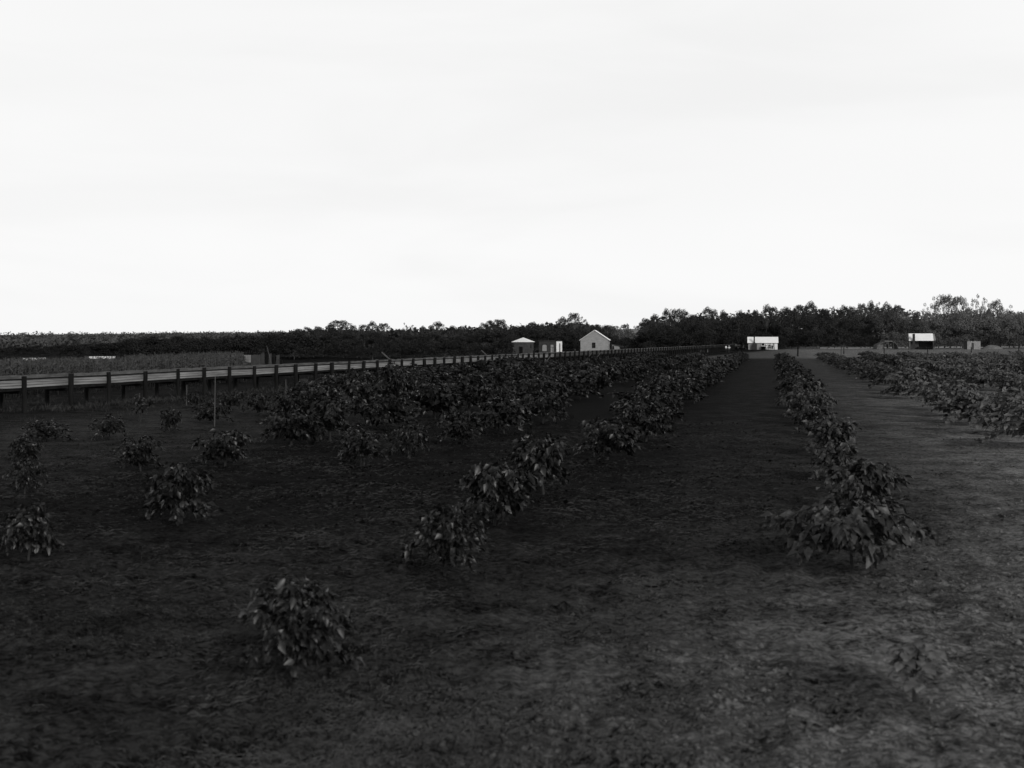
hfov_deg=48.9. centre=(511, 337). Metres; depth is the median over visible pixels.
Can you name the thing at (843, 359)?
fruit tree
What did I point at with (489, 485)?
fruit tree
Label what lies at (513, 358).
fruit tree
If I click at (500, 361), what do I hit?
fruit tree
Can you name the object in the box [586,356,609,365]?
fruit tree
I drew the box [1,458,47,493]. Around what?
fruit tree
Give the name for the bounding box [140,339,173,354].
scrub bush
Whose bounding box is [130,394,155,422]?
fruit tree
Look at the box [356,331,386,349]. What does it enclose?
gum tree
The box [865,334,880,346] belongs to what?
scrub bush
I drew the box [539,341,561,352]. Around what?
flat roofed building
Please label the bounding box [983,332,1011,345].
scrub bush
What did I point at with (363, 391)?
fruit tree
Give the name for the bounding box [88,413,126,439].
fruit tree
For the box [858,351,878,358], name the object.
fruit tree
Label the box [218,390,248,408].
fruit tree
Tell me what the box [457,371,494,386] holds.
fruit tree
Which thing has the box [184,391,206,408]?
fruit tree
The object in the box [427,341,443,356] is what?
scrub bush
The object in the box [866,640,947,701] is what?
plant
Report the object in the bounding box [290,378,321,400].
fruit tree
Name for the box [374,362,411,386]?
fruit tree
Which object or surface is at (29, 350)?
scrub bush
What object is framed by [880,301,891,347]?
gum tree
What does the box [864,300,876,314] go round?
gum tree
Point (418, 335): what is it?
gum tree
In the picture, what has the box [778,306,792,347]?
gum tree
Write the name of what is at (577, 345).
scrub bush
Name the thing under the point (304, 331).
gum tree
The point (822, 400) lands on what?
fruit tree
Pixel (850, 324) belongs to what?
gum tree
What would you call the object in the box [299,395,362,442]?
fruit tree
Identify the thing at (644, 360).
fruit tree
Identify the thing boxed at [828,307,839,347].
gum tree
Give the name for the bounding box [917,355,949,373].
fruit tree
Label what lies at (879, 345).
brush shelter
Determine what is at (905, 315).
gum tree
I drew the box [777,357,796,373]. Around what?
fruit tree
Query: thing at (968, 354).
fruit tree
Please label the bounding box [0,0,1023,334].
sky
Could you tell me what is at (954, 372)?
fruit tree
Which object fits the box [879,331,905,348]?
scrub bush
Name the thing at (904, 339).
scrub bush
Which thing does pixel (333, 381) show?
fruit tree
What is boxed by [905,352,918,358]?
fruit tree
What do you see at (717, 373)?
fruit tree
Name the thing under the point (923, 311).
gum tree
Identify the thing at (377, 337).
gum tree
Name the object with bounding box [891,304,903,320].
gum tree
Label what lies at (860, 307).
gum tree
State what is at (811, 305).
gum tree
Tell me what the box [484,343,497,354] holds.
scrub bush
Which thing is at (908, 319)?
gum tree
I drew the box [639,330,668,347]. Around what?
scrub bush
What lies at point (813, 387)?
fruit tree
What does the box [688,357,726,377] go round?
fruit tree
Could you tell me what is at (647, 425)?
fruit tree
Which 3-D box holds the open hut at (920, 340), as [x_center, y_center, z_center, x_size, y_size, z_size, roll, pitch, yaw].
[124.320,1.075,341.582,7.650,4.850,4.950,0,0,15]
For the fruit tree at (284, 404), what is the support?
on the ground at (740, 396)
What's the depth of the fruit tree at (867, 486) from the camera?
22.30 m
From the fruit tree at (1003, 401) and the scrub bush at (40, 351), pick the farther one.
the scrub bush at (40, 351)
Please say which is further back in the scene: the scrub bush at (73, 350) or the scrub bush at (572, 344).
the scrub bush at (572, 344)
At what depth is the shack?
123.43 m
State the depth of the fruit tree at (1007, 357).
131.55 m
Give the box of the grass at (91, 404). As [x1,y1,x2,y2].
[0,363,542,425]
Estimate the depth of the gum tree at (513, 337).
309.27 m
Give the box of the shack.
[244,353,261,365]
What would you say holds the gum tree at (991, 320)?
on the ground at (740, 396)
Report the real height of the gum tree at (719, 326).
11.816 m
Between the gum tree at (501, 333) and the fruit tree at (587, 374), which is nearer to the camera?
the fruit tree at (587, 374)
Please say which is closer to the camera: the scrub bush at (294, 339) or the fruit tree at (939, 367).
the fruit tree at (939, 367)
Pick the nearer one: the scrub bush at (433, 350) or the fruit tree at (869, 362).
the fruit tree at (869, 362)
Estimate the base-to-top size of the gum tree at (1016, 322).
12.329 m
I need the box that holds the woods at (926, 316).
[882,307,1023,346]
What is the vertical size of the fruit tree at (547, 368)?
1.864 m
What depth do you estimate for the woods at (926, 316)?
460.46 m
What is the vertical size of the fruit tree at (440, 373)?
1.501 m
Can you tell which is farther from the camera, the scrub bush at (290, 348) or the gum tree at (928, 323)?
the gum tree at (928, 323)
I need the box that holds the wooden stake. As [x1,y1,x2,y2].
[214,376,215,425]
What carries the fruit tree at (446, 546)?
on the ground at (740, 396)
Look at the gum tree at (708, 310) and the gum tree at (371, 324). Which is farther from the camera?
the gum tree at (708, 310)
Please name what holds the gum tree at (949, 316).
on the ground at (740, 396)
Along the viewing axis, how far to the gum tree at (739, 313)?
399.98 m
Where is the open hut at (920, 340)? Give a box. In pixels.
[908,333,935,349]
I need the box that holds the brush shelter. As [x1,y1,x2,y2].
[873,341,898,348]
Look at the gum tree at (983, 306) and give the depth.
406.39 m
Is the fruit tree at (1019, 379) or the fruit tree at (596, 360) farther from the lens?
the fruit tree at (596, 360)
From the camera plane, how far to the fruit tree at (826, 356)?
155.23 m
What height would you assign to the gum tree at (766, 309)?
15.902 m
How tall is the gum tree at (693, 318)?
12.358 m
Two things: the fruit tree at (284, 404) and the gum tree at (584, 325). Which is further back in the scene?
the gum tree at (584, 325)
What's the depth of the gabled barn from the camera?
277.98 m
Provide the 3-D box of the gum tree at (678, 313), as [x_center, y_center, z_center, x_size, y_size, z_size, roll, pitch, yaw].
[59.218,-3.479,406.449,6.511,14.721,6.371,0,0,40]
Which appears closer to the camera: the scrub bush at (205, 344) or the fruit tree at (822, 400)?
the fruit tree at (822, 400)
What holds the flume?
on the ground at (740, 396)
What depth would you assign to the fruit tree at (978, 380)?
78.37 m
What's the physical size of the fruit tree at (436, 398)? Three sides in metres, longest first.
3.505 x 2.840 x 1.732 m
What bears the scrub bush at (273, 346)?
on the ground at (740, 396)
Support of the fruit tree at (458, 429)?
on the ground at (740, 396)
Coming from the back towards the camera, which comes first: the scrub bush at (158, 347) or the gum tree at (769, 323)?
the gum tree at (769, 323)
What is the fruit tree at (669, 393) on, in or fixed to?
on the ground at (740, 396)
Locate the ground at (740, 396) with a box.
[0,342,1023,767]
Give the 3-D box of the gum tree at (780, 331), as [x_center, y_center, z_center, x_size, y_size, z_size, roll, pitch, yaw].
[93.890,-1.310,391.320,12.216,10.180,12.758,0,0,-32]
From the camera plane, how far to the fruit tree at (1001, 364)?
103.04 m
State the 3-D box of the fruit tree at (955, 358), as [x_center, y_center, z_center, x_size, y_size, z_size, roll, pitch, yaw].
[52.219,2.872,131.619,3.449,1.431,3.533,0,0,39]
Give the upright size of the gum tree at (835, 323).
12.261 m
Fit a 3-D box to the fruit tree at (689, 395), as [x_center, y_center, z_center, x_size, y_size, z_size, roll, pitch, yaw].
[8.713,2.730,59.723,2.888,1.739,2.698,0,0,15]
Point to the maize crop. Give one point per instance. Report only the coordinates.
(21, 366)
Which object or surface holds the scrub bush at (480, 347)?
on the ground at (740, 396)
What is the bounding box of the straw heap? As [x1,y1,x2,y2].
[982,345,1001,348]
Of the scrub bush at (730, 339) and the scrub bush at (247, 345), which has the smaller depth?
the scrub bush at (247, 345)
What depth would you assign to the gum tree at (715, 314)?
394.67 m
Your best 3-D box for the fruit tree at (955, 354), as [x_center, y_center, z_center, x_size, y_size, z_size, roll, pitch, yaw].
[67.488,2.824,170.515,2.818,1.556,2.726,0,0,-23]
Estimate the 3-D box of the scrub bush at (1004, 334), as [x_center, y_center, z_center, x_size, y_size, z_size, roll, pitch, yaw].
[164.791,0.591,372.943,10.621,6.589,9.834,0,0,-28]
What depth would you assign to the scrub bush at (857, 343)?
354.02 m
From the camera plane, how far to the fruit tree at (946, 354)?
179.29 m
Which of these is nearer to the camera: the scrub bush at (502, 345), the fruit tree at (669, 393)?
the fruit tree at (669, 393)
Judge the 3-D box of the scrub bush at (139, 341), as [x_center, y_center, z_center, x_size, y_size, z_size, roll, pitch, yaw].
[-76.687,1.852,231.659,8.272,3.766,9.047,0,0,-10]
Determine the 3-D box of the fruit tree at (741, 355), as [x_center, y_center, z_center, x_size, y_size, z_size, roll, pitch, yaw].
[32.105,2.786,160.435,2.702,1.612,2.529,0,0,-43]
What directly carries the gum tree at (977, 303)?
on the ground at (740, 396)
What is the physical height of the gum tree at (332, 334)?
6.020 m
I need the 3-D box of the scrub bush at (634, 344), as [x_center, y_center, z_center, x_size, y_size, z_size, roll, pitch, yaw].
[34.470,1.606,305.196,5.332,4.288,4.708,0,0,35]
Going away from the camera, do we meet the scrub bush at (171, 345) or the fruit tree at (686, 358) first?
the fruit tree at (686, 358)
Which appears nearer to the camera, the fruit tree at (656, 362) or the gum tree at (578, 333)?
the fruit tree at (656, 362)
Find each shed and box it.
[90,356,115,368]
[611,344,623,349]
[963,341,980,348]
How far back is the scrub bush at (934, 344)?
371.80 m
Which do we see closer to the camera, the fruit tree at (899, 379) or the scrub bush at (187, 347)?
the fruit tree at (899, 379)
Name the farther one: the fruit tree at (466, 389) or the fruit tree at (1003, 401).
the fruit tree at (466, 389)
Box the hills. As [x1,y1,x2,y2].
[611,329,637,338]
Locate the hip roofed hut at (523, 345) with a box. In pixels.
[512,337,533,352]
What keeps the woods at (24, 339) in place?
on the ground at (740, 396)
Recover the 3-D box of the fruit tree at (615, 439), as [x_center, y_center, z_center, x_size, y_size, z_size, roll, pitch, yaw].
[2.776,2.904,32.376,2.177,1.357,1.853,0,0,17]
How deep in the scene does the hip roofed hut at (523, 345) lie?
255.44 m
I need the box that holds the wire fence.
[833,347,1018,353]
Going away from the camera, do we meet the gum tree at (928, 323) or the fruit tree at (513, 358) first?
the fruit tree at (513, 358)
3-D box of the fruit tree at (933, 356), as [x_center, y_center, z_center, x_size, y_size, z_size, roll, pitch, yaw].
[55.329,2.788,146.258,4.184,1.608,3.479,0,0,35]
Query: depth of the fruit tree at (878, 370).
83.46 m
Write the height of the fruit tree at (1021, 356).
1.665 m
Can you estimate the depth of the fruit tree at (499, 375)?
73.14 m
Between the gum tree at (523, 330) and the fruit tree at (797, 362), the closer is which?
the fruit tree at (797, 362)
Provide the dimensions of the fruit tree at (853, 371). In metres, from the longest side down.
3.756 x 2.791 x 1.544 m
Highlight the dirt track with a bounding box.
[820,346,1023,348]
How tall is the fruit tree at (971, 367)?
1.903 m
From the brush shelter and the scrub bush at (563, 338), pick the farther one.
the brush shelter
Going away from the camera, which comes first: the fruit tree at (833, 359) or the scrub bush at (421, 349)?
the fruit tree at (833, 359)
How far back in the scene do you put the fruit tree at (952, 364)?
93.09 m
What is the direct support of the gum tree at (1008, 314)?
on the ground at (740, 396)
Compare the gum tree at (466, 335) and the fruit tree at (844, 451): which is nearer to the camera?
the fruit tree at (844, 451)
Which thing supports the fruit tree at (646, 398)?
on the ground at (740, 396)
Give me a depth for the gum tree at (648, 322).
387.63 m
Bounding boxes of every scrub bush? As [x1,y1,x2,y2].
[0,348,10,353]
[0,348,16,355]
[14,346,32,352]
[21,347,37,353]
[32,348,51,354]
[44,346,55,350]
[55,344,66,349]
[57,345,88,357]
[75,343,87,351]
[82,342,117,355]
[88,342,121,355]
[114,338,146,353]
[124,338,149,353]
[129,335,170,355]
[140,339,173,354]
[161,339,200,354]
[167,336,187,343]
[185,336,215,352]
[197,339,221,352]
[206,337,235,349]
[211,337,257,352]
[218,335,267,354]
[230,338,266,354]
[245,334,261,341]
[257,333,288,349]
[268,340,284,356]
[272,333,323,357]
[283,335,325,357]
[285,341,306,358]
[362,343,380,358]
[374,338,390,355]
[403,338,432,356]
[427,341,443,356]
[435,340,458,355]
[436,341,468,355]
[463,343,477,355]
[470,344,488,354]
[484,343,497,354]
[488,338,515,353]
[532,339,539,349]
[552,335,571,348]
[563,339,578,348]
[574,339,579,348]
[611,337,630,348]
[617,336,635,348]
[631,336,644,348]
[635,332,659,347]
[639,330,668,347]
[659,336,679,346]
[713,338,725,344]
[718,331,746,344]
[734,335,747,346]
[752,331,771,336]
[778,336,790,348]
[787,331,813,348]
[800,330,826,348]
[807,332,832,348]
[832,332,854,348]
[849,335,868,346]
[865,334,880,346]
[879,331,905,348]
[895,332,908,346]
[933,334,946,347]
[933,337,942,346]
[941,337,961,346]
[952,335,968,348]
[962,334,976,340]
[977,337,992,346]
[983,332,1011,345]
[990,330,1023,348]
[1002,333,1023,345]
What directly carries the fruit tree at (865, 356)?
on the ground at (740, 396)
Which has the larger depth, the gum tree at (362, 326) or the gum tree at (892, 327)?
the gum tree at (892, 327)
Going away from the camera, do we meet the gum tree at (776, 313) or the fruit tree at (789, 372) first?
the fruit tree at (789, 372)
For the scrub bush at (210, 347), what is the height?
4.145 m
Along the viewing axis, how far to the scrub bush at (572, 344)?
305.11 m
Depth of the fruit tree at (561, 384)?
59.43 m
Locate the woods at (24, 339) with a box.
[0,323,981,348]
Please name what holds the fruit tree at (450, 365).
on the ground at (740, 396)
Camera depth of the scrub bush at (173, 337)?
320.44 m
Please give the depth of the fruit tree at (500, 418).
41.07 m
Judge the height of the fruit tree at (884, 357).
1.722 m
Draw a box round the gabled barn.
[580,330,609,350]
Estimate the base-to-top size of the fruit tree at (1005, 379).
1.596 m
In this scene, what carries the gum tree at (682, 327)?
on the ground at (740, 396)
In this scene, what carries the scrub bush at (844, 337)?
on the ground at (740, 396)
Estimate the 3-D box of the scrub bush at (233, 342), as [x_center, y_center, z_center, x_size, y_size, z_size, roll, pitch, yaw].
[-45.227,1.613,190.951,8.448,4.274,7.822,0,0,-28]
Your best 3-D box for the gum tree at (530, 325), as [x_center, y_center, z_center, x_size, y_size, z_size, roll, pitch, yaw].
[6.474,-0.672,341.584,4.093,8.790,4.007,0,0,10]
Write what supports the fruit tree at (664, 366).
on the ground at (740, 396)
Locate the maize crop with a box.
[0,350,247,397]
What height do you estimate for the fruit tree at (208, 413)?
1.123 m
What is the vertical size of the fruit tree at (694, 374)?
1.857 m
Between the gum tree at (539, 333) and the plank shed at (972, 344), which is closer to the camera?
the gum tree at (539, 333)
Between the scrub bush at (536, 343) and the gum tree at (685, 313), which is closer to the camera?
the scrub bush at (536, 343)
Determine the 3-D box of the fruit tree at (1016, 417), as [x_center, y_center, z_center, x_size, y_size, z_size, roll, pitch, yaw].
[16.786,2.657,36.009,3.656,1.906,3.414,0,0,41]
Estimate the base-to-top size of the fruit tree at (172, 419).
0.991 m
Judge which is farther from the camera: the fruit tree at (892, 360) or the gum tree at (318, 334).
the gum tree at (318, 334)
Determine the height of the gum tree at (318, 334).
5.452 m
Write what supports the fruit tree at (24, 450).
on the ground at (740, 396)
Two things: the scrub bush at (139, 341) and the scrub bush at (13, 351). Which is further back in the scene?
the scrub bush at (139, 341)
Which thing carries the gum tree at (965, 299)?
on the ground at (740, 396)
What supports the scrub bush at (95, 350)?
on the ground at (740, 396)
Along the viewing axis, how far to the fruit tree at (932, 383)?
54.81 m
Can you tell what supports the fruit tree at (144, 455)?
on the ground at (740, 396)
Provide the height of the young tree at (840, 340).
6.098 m
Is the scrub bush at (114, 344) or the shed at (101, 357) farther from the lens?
the scrub bush at (114, 344)
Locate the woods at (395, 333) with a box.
[259,307,900,348]
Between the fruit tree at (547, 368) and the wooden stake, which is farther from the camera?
the fruit tree at (547, 368)
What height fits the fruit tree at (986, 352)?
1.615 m
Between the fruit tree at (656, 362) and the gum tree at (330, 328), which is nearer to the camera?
the fruit tree at (656, 362)
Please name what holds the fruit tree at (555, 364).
on the ground at (740, 396)
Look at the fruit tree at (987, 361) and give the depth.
112.45 m
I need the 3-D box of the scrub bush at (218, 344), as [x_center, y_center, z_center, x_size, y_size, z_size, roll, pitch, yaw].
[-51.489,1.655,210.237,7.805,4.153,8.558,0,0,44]
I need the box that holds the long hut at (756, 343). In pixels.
[747,336,777,349]
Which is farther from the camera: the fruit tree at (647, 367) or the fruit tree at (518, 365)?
the fruit tree at (647, 367)
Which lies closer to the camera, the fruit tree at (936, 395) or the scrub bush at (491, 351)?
the fruit tree at (936, 395)
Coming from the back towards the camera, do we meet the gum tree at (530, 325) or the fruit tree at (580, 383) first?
the gum tree at (530, 325)
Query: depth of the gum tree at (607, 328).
351.67 m
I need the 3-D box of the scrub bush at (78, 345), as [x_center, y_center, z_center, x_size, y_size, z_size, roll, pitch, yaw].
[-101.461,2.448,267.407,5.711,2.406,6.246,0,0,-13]
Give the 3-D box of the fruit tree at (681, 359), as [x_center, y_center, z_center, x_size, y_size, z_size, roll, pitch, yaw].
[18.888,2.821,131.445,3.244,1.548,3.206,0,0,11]
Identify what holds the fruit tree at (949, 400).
on the ground at (740, 396)
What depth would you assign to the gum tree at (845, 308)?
411.92 m
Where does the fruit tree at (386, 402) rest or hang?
on the ground at (740, 396)
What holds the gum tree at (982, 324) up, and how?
on the ground at (740, 396)
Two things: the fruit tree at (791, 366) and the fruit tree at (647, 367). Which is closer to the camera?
the fruit tree at (791, 366)
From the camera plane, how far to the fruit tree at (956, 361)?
121.28 m
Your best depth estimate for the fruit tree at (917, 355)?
159.83 m
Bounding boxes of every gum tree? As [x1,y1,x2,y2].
[301,327,314,335]
[310,326,326,336]
[312,332,331,344]
[318,330,346,342]
[323,325,335,333]
[326,320,353,339]
[332,330,361,343]
[349,325,357,333]
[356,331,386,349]
[357,324,371,345]
[365,335,390,345]
[366,320,377,336]
[377,323,390,334]
[396,332,416,348]
[411,332,438,341]
[428,321,446,334]
[446,325,459,336]
[458,332,479,343]
[468,329,494,345]
[477,323,486,345]
[484,333,504,343]
[485,320,494,331]
[488,328,517,342]
[490,319,508,334]
[502,334,520,340]
[508,326,518,335]
[512,326,542,339]
[528,321,537,329]
[529,326,550,340]
[540,328,564,340]
[546,323,554,331]
[553,325,576,349]
[556,316,567,348]
[560,328,588,350]
[564,313,582,329]
[578,317,588,330]
[592,324,602,331]
[601,325,611,333]
[637,318,653,332]
[647,313,661,347]
[661,309,672,324]
[667,308,682,325]
[671,321,691,337]
[675,318,706,334]
[679,310,689,322]
[684,318,715,335]
[688,314,696,322]
[700,306,713,321]
[710,309,718,322]
[712,315,735,337]
[718,310,727,325]
[723,318,755,347]
[734,309,745,347]
[735,314,757,347]
[746,316,771,336]
[751,309,760,319]
[751,317,778,335]
[760,304,774,331]
[768,307,779,336]
[769,320,800,347]
[774,311,802,347]
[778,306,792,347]
[793,305,807,346]
[794,313,820,347]
[801,300,818,346]
[802,313,832,347]
[812,313,834,347]
[819,308,832,345]
[826,316,845,331]
[827,317,864,347]
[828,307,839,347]
[838,305,851,346]
[846,306,858,333]
[854,303,867,347]
[856,312,882,347]
[856,315,879,347]
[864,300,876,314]
[872,311,903,347]
[876,302,881,337]
[876,317,904,347]
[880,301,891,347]
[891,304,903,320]
[899,317,916,347]
[901,318,931,334]
[902,311,909,347]
[912,311,922,323]
[919,320,945,336]
[921,303,930,323]
[927,316,952,347]
[928,297,938,347]
[933,294,958,347]
[935,314,965,347]
[947,295,966,347]
[948,311,981,347]
[959,317,993,337]
[962,298,972,329]
[968,294,982,335]
[972,313,998,336]
[980,298,990,315]
[985,299,1004,319]
[985,317,1015,346]
[999,313,1023,347]
[1003,305,1014,319]
[1003,319,1023,347]
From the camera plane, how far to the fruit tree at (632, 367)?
87.51 m
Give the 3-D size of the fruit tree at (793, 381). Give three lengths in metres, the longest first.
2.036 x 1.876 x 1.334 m
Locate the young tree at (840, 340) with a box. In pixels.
[829,327,853,354]
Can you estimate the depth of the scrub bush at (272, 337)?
263.02 m
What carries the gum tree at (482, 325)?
on the ground at (740, 396)
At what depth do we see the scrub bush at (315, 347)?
197.78 m
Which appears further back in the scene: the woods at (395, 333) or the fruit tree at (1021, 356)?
the woods at (395, 333)
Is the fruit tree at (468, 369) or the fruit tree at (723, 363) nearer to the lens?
the fruit tree at (468, 369)
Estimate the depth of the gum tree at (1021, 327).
380.14 m
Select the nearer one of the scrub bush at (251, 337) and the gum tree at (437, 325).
the scrub bush at (251, 337)
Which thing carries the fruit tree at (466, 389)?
on the ground at (740, 396)
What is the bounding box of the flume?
[0,344,740,412]
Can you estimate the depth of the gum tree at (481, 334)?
312.95 m
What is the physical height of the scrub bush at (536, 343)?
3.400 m
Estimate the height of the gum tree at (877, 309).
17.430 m
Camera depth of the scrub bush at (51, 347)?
291.00 m
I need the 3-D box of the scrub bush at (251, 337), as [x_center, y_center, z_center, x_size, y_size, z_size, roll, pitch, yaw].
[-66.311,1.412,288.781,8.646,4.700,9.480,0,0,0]
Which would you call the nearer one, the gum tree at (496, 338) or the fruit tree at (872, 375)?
the fruit tree at (872, 375)
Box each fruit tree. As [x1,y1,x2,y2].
[0,502,64,560]
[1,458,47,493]
[6,434,44,462]
[18,419,78,441]
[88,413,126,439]
[112,435,164,470]
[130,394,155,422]
[141,461,215,525]
[159,408,181,431]
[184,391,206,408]
[187,428,258,465]
[190,398,236,423]
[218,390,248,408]
[237,575,364,681]
[238,391,273,415]
[256,409,324,444]
[265,388,308,414]
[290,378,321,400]
[293,382,345,412]
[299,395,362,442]
[315,372,357,396]
[337,431,390,468]
[339,376,384,404]
[340,368,377,393]
[340,389,419,428]
[373,371,416,399]
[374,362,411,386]
[385,420,430,458]
[397,502,497,575]
[398,363,432,383]
[400,369,442,394]
[407,381,462,418]
[416,366,456,382]
[424,363,465,382]
[435,410,485,444]
[444,375,498,411]
[453,455,541,525]
[456,362,476,375]
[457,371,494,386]
[471,359,499,372]
[472,366,517,388]
[472,397,534,433]
[475,383,520,410]
[489,358,511,369]
[490,361,539,385]
[495,355,523,362]
[500,359,544,384]
[504,369,559,409]
[507,428,569,494]
[515,386,573,423]
[524,357,541,364]
[526,360,562,380]
[532,359,567,374]
[533,370,568,397]
[541,371,603,399]
[562,360,586,371]
[564,366,601,391]
[569,359,598,369]
[569,362,620,390]
[571,416,643,459]
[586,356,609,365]
[601,364,630,382]
[606,358,643,382]
[608,384,683,414]
[608,387,684,422]
[618,401,679,441]
[627,363,645,377]
[629,357,665,372]
[631,356,655,375]
[632,360,652,377]
[635,373,685,409]
[648,371,708,396]
[654,358,679,370]
[665,356,687,365]
[665,373,703,403]
[666,367,707,392]
[677,354,690,363]
[679,367,723,388]
[684,367,712,386]
[685,363,728,382]
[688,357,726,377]
[688,357,729,373]
[690,359,721,378]
[716,356,736,372]
[722,357,739,369]
[727,356,742,365]
[732,353,747,360]
[754,489,938,572]
[773,386,816,416]
[775,365,813,389]
[776,363,809,375]
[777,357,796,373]
[779,376,828,395]
[782,361,804,370]
[782,373,811,389]
[782,389,839,422]
[784,377,807,393]
[787,380,826,405]
[793,403,830,432]
[802,412,861,454]
[808,436,861,481]
[816,457,913,512]
[822,353,839,361]
[826,355,843,365]
[829,359,859,367]
[834,357,867,370]
[837,357,858,371]
[845,363,860,374]
[846,359,867,372]
[850,362,879,378]
[856,357,882,376]
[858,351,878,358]
[860,353,880,360]
[862,364,882,379]
[865,363,898,384]
[868,364,924,388]
[876,367,940,398]
[880,354,903,365]
[883,354,906,366]
[886,372,941,394]
[895,356,920,369]
[900,377,968,406]
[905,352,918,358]
[905,359,925,369]
[909,379,981,412]
[914,352,928,358]
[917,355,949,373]
[924,353,945,361]
[926,386,1001,423]
[930,359,952,377]
[937,358,966,377]
[942,351,952,357]
[942,364,988,380]
[948,351,962,358]
[950,356,966,365]
[954,358,975,363]
[956,361,993,383]
[958,367,1003,388]
[961,352,976,359]
[963,387,1023,434]
[965,357,989,369]
[971,394,1023,442]
[975,354,992,359]
[977,350,994,354]
[981,358,996,369]
[981,369,1015,388]
[985,359,997,370]
[988,354,1009,358]
[991,357,1015,373]
[997,371,1023,392]
[1002,356,1020,361]
[1006,359,1023,374]
[1007,374,1023,388]
[1015,352,1023,361]
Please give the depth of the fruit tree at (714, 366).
88.67 m
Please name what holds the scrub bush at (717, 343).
on the ground at (740, 396)
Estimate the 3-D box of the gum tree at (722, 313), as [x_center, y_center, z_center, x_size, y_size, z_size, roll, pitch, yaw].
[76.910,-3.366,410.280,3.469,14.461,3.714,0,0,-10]
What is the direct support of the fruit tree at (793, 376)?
on the ground at (740, 396)
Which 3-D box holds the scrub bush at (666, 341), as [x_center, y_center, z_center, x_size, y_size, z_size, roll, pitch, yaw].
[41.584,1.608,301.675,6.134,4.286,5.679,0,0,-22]
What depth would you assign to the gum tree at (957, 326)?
383.64 m
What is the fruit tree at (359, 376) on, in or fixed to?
on the ground at (740, 396)
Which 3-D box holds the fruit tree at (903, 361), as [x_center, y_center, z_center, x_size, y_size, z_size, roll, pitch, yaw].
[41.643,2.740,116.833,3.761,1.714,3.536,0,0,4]
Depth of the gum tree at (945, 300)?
400.81 m
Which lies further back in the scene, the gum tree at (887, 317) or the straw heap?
the gum tree at (887, 317)
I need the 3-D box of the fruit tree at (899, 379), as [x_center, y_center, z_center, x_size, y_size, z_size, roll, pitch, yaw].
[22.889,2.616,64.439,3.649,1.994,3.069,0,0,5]
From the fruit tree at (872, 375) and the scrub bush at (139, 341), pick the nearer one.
the fruit tree at (872, 375)
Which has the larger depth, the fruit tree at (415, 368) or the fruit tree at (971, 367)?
the fruit tree at (971, 367)
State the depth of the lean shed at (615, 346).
291.03 m
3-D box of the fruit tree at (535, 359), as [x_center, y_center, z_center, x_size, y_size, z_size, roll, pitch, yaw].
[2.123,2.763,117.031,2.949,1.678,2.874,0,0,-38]
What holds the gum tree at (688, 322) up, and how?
on the ground at (740, 396)
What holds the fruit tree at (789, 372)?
on the ground at (740, 396)
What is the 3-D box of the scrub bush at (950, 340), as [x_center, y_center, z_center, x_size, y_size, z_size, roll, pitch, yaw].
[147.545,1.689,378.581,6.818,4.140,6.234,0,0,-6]
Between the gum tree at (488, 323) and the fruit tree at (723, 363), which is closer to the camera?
the fruit tree at (723, 363)
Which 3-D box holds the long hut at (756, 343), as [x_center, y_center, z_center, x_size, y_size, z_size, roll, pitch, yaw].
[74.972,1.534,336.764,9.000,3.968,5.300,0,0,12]
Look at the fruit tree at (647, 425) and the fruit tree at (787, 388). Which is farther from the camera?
the fruit tree at (787, 388)
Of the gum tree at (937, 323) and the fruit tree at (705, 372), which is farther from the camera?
the gum tree at (937, 323)
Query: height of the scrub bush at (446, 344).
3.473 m
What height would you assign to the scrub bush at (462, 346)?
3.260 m
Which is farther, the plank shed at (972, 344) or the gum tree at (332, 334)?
the plank shed at (972, 344)
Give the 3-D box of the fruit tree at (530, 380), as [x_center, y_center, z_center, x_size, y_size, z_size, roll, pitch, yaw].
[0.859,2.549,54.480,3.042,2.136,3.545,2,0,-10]
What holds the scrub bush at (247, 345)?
on the ground at (740, 396)
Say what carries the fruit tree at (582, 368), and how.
on the ground at (740, 396)
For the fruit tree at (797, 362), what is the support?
on the ground at (740, 396)
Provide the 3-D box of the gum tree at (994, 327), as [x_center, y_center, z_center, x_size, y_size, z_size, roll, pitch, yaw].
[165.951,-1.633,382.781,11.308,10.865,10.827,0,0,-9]
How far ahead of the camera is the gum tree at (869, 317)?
389.35 m
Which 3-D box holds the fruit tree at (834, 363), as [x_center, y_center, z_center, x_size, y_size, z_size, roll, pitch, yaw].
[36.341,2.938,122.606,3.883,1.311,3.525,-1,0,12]
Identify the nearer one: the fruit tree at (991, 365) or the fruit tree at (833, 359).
the fruit tree at (991, 365)
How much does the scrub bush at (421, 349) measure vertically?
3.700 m
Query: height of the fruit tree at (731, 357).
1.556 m
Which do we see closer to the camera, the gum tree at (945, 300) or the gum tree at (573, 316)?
the gum tree at (573, 316)
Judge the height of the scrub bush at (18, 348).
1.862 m
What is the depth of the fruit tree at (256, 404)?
50.51 m
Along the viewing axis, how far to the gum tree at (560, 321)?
340.86 m
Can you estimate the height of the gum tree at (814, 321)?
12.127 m

